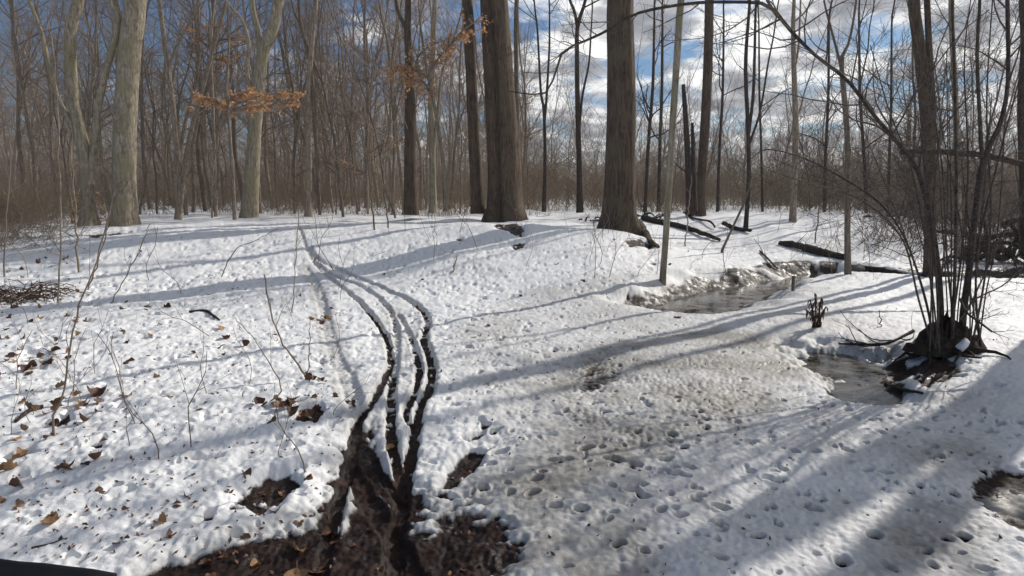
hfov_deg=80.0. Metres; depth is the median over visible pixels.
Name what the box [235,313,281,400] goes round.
sapling
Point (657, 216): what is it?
root tangle
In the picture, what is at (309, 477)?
fallen leaf
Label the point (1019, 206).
sapling
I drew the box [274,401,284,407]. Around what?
fallen leaf
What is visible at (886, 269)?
sunken log
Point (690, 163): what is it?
dark snag
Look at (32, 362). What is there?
fallen leaf
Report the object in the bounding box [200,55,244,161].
bare tree
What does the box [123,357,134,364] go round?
fallen leaf
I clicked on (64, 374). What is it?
shoot
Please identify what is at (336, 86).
bare tree
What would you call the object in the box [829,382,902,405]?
slush water
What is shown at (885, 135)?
bare tree
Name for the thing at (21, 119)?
bare tree
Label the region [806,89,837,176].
bare tree
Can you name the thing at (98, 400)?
fallen leaf
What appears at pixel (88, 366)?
shoot
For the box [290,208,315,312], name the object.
sapling
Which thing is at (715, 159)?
bare tree
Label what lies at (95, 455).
fallen leaf
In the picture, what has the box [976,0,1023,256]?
tree
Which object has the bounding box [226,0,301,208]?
bare tree
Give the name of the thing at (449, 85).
bare tree
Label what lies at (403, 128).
bare tree
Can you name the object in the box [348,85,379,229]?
sapling
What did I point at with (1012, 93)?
bare tree
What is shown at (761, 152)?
slim tree
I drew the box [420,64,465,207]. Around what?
bare tree
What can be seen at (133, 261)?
sapling
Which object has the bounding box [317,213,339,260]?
shoot
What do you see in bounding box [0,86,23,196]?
bare tree
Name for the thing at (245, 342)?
fallen leaf
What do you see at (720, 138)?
slim tree
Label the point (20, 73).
bare tree
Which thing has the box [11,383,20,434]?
shoot
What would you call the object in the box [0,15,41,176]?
bare tree
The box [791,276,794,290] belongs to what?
broken stub
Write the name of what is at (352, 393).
shoot
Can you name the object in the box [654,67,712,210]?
bare tree
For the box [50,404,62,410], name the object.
fallen leaf
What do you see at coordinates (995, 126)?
bare tree
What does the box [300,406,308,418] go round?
fallen leaf
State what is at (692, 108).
bare tree
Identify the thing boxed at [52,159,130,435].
sapling
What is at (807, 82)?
bare tree
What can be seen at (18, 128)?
bare tree
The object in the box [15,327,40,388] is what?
shoot
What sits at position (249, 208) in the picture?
crooked grey tree
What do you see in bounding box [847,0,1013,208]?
bare tree
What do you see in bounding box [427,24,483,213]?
bare tree
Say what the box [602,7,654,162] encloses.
bare tree
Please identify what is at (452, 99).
bare tree
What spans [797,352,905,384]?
pool water
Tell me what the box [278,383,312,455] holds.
shoot
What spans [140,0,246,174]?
bare tree
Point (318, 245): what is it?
shoot
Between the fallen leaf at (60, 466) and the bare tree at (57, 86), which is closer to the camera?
the fallen leaf at (60, 466)
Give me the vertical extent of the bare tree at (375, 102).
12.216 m
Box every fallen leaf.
[0,459,19,470]
[4,352,15,357]
[5,477,22,487]
[12,453,22,460]
[12,499,25,508]
[16,447,27,454]
[20,363,30,371]
[20,423,28,430]
[25,402,36,407]
[27,359,36,366]
[31,405,40,410]
[40,513,63,523]
[43,357,52,363]
[45,396,64,404]
[45,418,60,426]
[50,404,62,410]
[51,346,60,351]
[54,380,63,387]
[54,463,63,469]
[57,459,74,468]
[63,459,72,469]
[68,390,81,395]
[76,397,87,404]
[79,412,93,421]
[86,383,107,397]
[88,450,101,458]
[94,398,102,403]
[94,484,104,493]
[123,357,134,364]
[153,512,168,522]
[165,528,176,537]
[171,499,180,506]
[198,558,210,565]
[201,572,220,575]
[240,530,250,539]
[242,339,249,345]
[242,467,251,475]
[250,558,260,566]
[253,396,264,403]
[261,488,271,495]
[267,410,276,423]
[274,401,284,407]
[284,562,308,575]
[285,397,291,406]
[286,397,298,404]
[286,405,298,416]
[293,541,307,552]
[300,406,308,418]
[304,371,311,381]
[304,474,312,480]
[304,566,323,572]
[305,409,314,416]
[312,404,320,411]
[322,525,333,535]
[386,441,394,449]
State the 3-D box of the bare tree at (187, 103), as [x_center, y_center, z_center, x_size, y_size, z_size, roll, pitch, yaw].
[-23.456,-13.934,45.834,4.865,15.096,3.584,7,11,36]
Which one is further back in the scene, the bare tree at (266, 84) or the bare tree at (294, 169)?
the bare tree at (266, 84)
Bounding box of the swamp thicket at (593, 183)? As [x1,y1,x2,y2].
[363,2,1018,211]
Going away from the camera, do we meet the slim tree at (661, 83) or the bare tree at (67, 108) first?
the slim tree at (661, 83)
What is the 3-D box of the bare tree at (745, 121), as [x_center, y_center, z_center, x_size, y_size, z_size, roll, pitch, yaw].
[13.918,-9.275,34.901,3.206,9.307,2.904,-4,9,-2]
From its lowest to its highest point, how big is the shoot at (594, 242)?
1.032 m
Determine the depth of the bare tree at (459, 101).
23.34 m
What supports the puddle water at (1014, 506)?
on the snowy ground at (722, 383)
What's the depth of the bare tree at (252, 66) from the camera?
19.91 m
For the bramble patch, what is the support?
on the snowy ground at (722, 383)
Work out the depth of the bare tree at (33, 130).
19.75 m
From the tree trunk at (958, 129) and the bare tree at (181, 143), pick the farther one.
the bare tree at (181, 143)
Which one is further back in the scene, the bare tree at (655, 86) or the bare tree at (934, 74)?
the bare tree at (934, 74)
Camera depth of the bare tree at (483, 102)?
27.46 m
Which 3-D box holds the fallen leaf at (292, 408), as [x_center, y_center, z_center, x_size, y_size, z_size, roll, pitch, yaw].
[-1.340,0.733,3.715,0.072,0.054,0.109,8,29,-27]
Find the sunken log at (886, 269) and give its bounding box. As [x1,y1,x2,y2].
[864,266,927,276]
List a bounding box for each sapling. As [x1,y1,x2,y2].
[0,103,33,276]
[21,7,91,302]
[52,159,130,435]
[69,122,85,272]
[87,181,123,289]
[111,224,165,302]
[173,0,251,216]
[186,0,305,219]
[221,229,277,276]
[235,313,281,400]
[248,268,305,374]
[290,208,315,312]
[307,324,310,372]
[330,38,403,213]
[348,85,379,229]
[368,122,398,227]
[681,171,694,246]
[814,124,830,242]
[877,310,885,326]
[1000,131,1023,277]
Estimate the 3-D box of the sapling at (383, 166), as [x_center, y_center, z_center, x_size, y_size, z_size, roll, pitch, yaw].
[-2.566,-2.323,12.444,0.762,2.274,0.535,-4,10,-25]
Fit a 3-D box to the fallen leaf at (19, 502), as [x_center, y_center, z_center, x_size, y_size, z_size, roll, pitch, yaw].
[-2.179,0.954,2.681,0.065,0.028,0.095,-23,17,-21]
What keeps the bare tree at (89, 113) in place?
on the snowy ground at (722, 383)
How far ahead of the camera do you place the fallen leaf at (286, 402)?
3.83 m
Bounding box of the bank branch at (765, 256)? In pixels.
[753,237,777,268]
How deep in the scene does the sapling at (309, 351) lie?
4.50 m
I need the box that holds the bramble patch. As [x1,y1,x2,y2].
[0,153,152,262]
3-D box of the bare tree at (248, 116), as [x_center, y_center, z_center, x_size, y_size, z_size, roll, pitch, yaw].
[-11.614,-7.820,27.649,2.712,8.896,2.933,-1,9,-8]
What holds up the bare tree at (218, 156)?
on the snowy ground at (722, 383)
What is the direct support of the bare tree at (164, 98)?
on the snowy ground at (722, 383)
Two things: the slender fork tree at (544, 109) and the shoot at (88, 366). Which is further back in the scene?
the slender fork tree at (544, 109)
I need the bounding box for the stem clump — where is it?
[470,0,1023,365]
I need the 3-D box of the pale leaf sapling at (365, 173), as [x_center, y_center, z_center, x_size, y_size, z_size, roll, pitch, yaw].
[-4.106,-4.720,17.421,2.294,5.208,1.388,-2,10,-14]
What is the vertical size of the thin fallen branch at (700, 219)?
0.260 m
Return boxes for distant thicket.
[0,29,600,200]
[464,124,1011,196]
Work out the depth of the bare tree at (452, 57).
28.47 m
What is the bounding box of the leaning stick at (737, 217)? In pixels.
[720,176,752,252]
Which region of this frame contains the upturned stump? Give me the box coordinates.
[577,215,599,221]
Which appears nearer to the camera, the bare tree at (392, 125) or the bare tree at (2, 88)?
the bare tree at (2, 88)
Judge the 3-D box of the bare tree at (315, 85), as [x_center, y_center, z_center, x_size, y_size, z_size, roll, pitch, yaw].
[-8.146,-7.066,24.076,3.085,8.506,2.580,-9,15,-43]
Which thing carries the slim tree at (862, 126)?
on the snowy ground at (722, 383)
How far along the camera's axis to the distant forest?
50.55 m
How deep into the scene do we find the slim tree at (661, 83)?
23.09 m
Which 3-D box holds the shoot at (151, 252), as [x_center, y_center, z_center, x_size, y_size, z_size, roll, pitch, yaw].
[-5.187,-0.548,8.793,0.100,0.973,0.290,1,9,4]
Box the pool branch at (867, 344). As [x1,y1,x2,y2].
[830,309,916,346]
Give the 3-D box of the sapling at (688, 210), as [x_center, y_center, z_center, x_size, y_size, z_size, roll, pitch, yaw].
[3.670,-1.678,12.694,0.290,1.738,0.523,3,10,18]
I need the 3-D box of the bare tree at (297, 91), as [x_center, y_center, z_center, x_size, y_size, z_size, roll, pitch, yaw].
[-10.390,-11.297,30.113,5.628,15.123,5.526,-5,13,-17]
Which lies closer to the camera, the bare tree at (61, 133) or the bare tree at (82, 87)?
the bare tree at (61, 133)
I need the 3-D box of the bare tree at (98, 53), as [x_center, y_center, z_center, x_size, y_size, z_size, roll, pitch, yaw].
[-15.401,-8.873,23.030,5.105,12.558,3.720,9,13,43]
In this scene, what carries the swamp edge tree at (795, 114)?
on the snowy ground at (722, 383)
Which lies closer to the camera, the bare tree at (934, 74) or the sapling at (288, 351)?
the sapling at (288, 351)
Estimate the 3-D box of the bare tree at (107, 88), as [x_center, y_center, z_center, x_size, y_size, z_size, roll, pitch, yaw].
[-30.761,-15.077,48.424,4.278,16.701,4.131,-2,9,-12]
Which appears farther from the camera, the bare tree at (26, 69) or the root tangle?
the bare tree at (26, 69)
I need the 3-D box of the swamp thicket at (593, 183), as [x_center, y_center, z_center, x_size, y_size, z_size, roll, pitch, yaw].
[27.926,-10.548,37.395,67.902,11.579,48.701,0,9,0]
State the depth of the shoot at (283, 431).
2.85 m
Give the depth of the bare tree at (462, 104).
21.30 m
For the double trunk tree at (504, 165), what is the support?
on the snowy ground at (722, 383)
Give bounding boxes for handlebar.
[0,559,116,575]
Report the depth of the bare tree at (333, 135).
17.01 m
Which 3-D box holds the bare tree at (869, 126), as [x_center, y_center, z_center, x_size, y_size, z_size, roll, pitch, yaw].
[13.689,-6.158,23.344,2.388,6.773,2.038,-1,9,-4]
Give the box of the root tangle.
[636,202,671,218]
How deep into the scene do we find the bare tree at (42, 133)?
25.05 m
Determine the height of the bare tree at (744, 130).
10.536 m
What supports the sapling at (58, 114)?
on the snowy ground at (722, 383)
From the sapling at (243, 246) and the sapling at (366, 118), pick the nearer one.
the sapling at (243, 246)
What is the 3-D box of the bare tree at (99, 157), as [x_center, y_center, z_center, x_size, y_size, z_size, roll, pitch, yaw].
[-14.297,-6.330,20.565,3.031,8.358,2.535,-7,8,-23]
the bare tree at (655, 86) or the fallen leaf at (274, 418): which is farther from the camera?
the bare tree at (655, 86)
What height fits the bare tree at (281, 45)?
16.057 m
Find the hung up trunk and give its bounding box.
[900,137,1023,181]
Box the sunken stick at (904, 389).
[884,382,923,393]
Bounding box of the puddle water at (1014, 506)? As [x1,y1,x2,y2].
[973,485,1023,519]
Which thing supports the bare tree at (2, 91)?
on the snowy ground at (722, 383)
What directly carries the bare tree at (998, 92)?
on the snowy ground at (722, 383)
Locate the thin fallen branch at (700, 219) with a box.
[683,211,715,227]
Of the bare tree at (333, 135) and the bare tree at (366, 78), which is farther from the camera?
the bare tree at (366, 78)
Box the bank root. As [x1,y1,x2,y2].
[639,219,659,247]
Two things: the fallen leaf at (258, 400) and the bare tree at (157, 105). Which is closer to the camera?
the fallen leaf at (258, 400)
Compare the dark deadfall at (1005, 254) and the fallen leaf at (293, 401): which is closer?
the fallen leaf at (293, 401)
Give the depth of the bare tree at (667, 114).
40.92 m
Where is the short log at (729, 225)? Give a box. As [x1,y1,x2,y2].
[721,221,751,231]
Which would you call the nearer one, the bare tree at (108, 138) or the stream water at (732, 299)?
the stream water at (732, 299)
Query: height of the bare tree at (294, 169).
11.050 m
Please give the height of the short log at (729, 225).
0.251 m
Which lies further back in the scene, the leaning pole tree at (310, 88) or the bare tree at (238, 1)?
the bare tree at (238, 1)
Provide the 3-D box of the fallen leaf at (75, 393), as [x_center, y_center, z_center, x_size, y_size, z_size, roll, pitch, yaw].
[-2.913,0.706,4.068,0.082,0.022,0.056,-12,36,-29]
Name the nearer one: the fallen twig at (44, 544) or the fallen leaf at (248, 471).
the fallen twig at (44, 544)
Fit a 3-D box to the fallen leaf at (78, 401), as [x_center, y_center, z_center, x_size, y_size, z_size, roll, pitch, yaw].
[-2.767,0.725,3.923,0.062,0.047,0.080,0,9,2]
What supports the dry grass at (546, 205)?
on the snowy ground at (722, 383)
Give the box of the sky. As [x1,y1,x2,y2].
[0,0,1019,185]
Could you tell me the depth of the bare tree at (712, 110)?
32.72 m
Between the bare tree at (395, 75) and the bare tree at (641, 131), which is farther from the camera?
the bare tree at (395, 75)
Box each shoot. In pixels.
[3,237,27,276]
[8,279,27,322]
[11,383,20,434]
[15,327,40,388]
[24,372,42,422]
[27,337,70,380]
[51,343,80,399]
[67,329,111,406]
[70,324,96,391]
[91,306,123,372]
[94,332,134,423]
[101,330,121,381]
[119,359,158,458]
[126,407,139,445]
[144,217,157,279]
[154,297,208,335]
[176,353,230,446]
[197,329,213,393]
[227,327,251,384]
[265,387,304,471]
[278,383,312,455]
[310,215,333,270]
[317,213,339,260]
[328,238,348,288]
[333,375,372,414]
[446,204,477,249]
[583,211,607,277]
[594,209,603,265]
[609,228,618,277]
[641,223,660,270]
[721,228,730,271]
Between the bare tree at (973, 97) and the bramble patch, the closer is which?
the bramble patch
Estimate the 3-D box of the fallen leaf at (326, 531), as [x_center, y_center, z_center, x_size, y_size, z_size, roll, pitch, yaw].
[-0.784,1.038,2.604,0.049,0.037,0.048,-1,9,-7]
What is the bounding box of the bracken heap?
[0,278,92,307]
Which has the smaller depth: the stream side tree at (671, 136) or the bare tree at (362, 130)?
the stream side tree at (671, 136)
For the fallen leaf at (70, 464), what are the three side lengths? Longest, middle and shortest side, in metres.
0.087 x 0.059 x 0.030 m
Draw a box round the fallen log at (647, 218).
[640,215,720,241]
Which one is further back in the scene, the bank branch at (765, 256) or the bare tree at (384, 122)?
the bare tree at (384, 122)
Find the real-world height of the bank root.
0.376 m
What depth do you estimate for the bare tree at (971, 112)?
35.74 m
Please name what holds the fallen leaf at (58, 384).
on the snowy ground at (722, 383)
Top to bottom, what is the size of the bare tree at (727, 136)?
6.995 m
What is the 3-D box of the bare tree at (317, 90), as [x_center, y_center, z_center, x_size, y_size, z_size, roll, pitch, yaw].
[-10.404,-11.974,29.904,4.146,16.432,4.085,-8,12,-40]
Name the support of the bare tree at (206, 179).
on the snowy ground at (722, 383)
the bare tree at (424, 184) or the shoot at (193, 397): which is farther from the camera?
the bare tree at (424, 184)
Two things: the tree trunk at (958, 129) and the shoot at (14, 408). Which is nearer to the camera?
the shoot at (14, 408)
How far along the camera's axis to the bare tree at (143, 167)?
24.32 m
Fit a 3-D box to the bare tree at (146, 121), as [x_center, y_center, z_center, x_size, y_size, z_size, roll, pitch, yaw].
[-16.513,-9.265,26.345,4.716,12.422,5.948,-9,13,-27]
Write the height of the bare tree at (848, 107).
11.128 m
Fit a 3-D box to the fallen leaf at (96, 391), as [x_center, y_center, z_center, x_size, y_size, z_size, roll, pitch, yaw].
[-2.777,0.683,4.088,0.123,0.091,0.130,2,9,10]
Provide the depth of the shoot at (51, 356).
4.38 m
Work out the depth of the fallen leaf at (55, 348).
5.20 m
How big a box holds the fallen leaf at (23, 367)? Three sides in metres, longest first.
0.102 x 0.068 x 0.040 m
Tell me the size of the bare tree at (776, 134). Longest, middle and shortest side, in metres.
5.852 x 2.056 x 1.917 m
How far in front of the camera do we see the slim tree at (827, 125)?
21.20 m
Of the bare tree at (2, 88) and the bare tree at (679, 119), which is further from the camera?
the bare tree at (679, 119)
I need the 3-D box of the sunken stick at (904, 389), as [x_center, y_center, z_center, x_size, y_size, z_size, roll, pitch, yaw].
[2.824,0.732,4.421,0.046,0.103,0.427,0,9,2]
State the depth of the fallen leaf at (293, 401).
3.83 m
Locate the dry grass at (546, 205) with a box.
[58,187,968,216]
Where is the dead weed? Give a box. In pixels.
[805,293,827,327]
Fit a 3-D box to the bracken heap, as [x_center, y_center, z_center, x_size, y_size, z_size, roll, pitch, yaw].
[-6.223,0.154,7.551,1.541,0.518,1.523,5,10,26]
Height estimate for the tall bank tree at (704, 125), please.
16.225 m
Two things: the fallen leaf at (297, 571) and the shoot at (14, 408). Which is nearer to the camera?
the fallen leaf at (297, 571)
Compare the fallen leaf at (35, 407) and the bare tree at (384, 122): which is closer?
the fallen leaf at (35, 407)
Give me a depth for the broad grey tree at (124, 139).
13.81 m
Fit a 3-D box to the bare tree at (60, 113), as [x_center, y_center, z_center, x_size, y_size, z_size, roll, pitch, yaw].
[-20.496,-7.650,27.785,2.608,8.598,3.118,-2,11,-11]
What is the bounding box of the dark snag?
[674,75,707,216]
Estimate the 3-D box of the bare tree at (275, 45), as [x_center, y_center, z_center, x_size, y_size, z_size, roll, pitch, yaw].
[-14.913,-14.049,39.025,5.656,17.619,4.885,8,12,40]
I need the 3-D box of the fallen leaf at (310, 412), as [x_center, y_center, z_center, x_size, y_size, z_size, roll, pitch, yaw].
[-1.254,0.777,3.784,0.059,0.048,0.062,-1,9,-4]
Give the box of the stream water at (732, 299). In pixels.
[647,274,822,313]
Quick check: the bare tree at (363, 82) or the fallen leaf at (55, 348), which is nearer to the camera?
the fallen leaf at (55, 348)
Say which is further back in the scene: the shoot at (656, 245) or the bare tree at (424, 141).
the bare tree at (424, 141)
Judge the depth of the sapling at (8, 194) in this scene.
8.88 m
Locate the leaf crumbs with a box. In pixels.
[0,221,1009,574]
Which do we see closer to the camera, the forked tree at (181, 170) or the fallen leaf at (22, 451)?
the fallen leaf at (22, 451)
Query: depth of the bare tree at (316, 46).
33.89 m
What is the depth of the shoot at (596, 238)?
8.94 m
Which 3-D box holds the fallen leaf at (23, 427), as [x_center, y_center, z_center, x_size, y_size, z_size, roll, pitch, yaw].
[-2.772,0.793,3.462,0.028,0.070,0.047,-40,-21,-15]
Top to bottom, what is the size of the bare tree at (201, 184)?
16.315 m
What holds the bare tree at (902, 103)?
on the snowy ground at (722, 383)
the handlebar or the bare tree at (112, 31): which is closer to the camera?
the handlebar
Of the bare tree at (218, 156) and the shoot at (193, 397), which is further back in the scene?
the bare tree at (218, 156)
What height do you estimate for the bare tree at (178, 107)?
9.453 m
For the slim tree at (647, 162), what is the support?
on the snowy ground at (722, 383)
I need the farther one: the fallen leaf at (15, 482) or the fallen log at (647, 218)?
the fallen log at (647, 218)
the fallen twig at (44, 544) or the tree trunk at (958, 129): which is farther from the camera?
the tree trunk at (958, 129)
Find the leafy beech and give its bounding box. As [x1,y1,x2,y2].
[379,0,492,210]
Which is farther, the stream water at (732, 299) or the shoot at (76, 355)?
the stream water at (732, 299)
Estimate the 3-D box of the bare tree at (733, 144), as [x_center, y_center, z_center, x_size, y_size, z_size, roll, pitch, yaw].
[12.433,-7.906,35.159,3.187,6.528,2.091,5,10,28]
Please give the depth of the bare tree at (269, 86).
30.95 m
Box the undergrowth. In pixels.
[0,97,575,215]
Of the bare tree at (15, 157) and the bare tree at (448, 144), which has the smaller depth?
the bare tree at (448, 144)
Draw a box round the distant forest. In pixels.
[0,17,1017,199]
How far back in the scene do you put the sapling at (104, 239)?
7.96 m
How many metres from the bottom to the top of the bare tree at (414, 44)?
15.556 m
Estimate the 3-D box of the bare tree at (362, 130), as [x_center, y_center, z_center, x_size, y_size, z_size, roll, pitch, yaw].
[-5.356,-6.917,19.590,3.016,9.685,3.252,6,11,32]
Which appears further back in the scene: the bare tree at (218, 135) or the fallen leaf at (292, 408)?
the bare tree at (218, 135)
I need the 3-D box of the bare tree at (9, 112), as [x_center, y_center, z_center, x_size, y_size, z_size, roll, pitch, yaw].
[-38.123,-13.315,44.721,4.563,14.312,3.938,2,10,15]
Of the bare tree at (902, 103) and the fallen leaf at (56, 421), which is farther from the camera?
the bare tree at (902, 103)
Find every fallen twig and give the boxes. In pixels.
[14,404,43,422]
[31,539,60,548]
[189,309,219,319]
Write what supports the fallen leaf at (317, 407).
on the snowy ground at (722, 383)
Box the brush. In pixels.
[799,116,1019,259]
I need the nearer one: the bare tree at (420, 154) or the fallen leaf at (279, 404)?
the fallen leaf at (279, 404)
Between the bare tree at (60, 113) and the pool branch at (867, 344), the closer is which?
the pool branch at (867, 344)
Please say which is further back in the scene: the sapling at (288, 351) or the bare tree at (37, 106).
the bare tree at (37, 106)
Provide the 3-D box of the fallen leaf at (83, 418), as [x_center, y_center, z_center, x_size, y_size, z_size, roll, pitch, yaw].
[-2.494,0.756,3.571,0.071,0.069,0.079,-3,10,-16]
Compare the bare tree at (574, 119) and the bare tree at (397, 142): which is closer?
the bare tree at (397, 142)
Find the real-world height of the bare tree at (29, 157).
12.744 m
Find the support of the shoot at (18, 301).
on the snowy ground at (722, 383)
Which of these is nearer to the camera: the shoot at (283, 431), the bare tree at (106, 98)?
the shoot at (283, 431)
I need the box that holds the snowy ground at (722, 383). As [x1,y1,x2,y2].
[0,189,1023,575]
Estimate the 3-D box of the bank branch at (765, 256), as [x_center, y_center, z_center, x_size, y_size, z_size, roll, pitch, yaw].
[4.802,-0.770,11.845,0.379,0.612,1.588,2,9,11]
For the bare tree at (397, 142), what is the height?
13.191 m
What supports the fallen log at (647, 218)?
on the snowy ground at (722, 383)
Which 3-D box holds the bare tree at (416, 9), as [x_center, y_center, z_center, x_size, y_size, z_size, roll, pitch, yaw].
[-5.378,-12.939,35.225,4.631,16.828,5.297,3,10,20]
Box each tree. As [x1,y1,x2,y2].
[0,0,53,194]
[0,0,62,209]
[0,0,64,173]
[0,0,79,205]
[0,0,87,208]
[0,0,90,191]
[0,1,84,193]
[0,7,69,192]
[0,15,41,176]
[0,20,68,206]
[0,28,15,115]
[0,44,11,141]
[0,53,17,89]
[0,62,15,129]
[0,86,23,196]
[0,99,15,162]
[1,0,108,205]
[2,44,51,166]
[6,0,83,180]
[9,0,159,214]
[10,0,120,225]
[14,0,114,191]
[23,21,84,177]
[24,1,139,212]
[24,4,94,169]
[27,31,100,195]
[33,1,115,182]
[36,0,154,195]
[37,0,120,206]
[38,9,137,172]
[51,6,156,177]
[54,15,81,159]
[59,0,182,207]
[59,36,109,134]
[71,0,167,163]
[77,0,186,213]
[84,10,164,182]
[85,0,196,207]
[88,0,185,81]
[89,84,112,177]
[91,7,151,194]
[94,0,208,204]
[102,0,146,226]
[115,0,196,213]
[137,1,185,199]
[139,0,208,204]
[139,48,175,189]
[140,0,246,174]
[142,0,230,203]
[143,0,267,214]
[144,0,206,205]
[146,0,269,211]
[146,0,285,210]
[146,25,184,190]
[153,24,189,183]
[157,0,226,219]
[157,0,238,206]
[159,0,240,204]
[161,0,324,213]
[164,0,269,209]
[172,0,253,203]
[174,2,245,191]
[174,3,224,172]
[182,17,241,179]
[187,0,270,200]
[188,0,260,217]
[188,0,297,217]
[189,4,287,187]
[191,0,252,211]
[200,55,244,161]
[208,0,327,210]
[217,0,267,191]
[220,31,268,190]
[221,17,279,191]
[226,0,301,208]
[226,0,304,188]
[236,21,274,168]
[237,4,312,195]
[238,0,289,131]
[238,0,333,200]
[252,0,341,174]
[255,1,307,197]
[256,0,352,204]
[265,0,347,212]
[267,51,305,206]
[269,1,360,206]
[269,20,327,190]
[269,56,292,189]
[272,1,333,201]
[275,0,343,204]
[275,61,337,203]
[277,0,348,208]
[280,0,339,216]
[280,0,372,216]
[281,0,386,211]
[283,0,376,212]
[284,0,363,194]
[286,2,344,190]
[292,38,342,196]
[293,0,379,213]
[299,0,358,202]
[304,1,422,217]
[311,0,424,208]
[312,46,377,209]
[316,0,383,205]
[317,0,455,214]
[317,35,365,214]
[319,0,403,207]
[324,3,362,184]
[325,0,399,190]
[330,0,404,207]
[332,53,386,184]
[335,1,417,184]
[335,66,365,203]
[336,6,373,195]
[339,0,429,208]
[346,13,394,183]
[353,0,456,208]
[354,0,443,211]
[362,1,448,207]
[362,5,420,160]
[369,18,418,189]
[371,0,454,179]
[375,77,418,161]
[376,49,424,193]
[376,55,402,179]
[380,16,412,190]
[387,0,424,176]
[387,82,428,192]
[390,0,421,214]
[396,0,457,194]
[402,0,463,201]
[411,0,479,212]
[419,32,483,187]
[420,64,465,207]
[426,0,483,207]
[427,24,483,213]
[429,72,469,189]
[431,0,483,187]
[435,0,464,189]
[437,0,485,178]
[439,21,486,180]
[440,0,485,206]
[441,24,510,175]
[445,0,533,190]
[462,0,485,213]
[466,42,524,144]
[480,0,527,221]
[510,0,568,185]
[510,0,572,211]
[511,0,546,122]
[514,0,519,142]
[519,85,542,208]
[530,49,589,192]
[542,69,599,199]
[555,60,604,182]
[556,70,591,202]
[561,0,643,212]
[581,106,606,195]
[584,103,604,203]
[597,0,641,235]
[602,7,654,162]
[604,53,682,169]
[636,0,691,211]
[636,0,695,211]
[636,94,664,194]
[641,74,683,163]
[650,30,703,199]
[653,123,668,204]
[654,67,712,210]
[655,64,684,187]
[659,0,684,285]
[672,53,713,171]
[677,19,733,183]
[692,0,773,211]
[695,0,713,215]
[695,98,727,210]
[696,62,757,167]
[698,56,745,191]
[710,62,744,203]
[711,96,752,196]
[723,0,798,227]
[727,39,770,202]
[727,138,744,203]
[728,4,813,211]
[729,72,769,198]
[754,0,849,205]
[762,85,791,192]
[767,77,810,205]
[772,52,822,210]
[777,0,857,211]
[777,13,867,170]
[778,0,818,222]
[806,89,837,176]
[812,112,837,179]
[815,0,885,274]
[815,37,869,199]
[818,0,914,212]
[834,0,907,213]
[840,42,905,190]
[844,111,858,173]
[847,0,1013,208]
[851,62,886,184]
[870,95,904,191]
[872,0,941,194]
[872,29,981,199]
[876,54,919,185]
[879,40,917,163]
[894,0,1010,193]
[898,23,951,178]
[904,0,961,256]
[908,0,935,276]
[934,3,1015,186]
[938,3,1019,205]
[941,31,1017,182]
[944,51,992,179]
[945,0,1019,213]
[969,50,1019,185]
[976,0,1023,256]
[990,86,1010,182]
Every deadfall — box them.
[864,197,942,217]
[922,205,1023,268]
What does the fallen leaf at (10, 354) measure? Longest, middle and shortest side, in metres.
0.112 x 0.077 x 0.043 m
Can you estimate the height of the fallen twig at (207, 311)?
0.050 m
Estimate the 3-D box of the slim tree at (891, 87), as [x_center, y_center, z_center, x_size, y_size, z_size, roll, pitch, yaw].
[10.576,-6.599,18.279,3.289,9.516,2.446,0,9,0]
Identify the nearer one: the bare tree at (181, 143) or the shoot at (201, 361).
the shoot at (201, 361)
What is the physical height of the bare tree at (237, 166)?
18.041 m
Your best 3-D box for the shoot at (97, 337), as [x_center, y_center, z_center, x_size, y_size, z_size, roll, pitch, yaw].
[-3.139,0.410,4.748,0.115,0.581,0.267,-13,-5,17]
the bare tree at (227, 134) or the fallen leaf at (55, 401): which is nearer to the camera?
the fallen leaf at (55, 401)
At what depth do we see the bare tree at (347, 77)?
42.72 m
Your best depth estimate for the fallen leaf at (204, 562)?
2.35 m
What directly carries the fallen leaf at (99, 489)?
on the snowy ground at (722, 383)
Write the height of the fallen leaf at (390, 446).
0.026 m
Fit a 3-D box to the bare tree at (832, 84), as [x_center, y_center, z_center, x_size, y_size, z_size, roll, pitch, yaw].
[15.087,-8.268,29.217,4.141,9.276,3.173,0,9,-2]
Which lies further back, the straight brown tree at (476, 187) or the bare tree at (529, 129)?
the bare tree at (529, 129)
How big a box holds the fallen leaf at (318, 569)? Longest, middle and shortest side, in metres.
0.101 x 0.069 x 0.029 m
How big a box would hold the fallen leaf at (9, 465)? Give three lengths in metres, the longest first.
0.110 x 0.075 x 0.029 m
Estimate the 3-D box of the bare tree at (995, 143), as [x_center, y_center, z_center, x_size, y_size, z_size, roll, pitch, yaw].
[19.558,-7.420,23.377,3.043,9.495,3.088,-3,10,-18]
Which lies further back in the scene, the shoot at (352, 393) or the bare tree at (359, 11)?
the bare tree at (359, 11)
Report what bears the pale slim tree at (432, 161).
on the snowy ground at (722, 383)
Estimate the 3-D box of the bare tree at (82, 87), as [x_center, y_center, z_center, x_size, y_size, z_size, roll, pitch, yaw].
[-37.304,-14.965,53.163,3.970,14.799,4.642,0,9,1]
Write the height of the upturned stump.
0.403 m
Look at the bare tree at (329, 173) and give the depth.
21.42 m
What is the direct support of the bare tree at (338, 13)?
on the snowy ground at (722, 383)
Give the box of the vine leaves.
[70,192,106,222]
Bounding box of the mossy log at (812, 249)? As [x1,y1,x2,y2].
[778,235,843,259]
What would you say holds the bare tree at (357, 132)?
on the snowy ground at (722, 383)
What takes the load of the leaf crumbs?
on the snowy ground at (722, 383)
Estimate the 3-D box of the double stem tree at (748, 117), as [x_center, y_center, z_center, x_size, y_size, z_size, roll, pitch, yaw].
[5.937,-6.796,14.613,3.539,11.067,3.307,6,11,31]

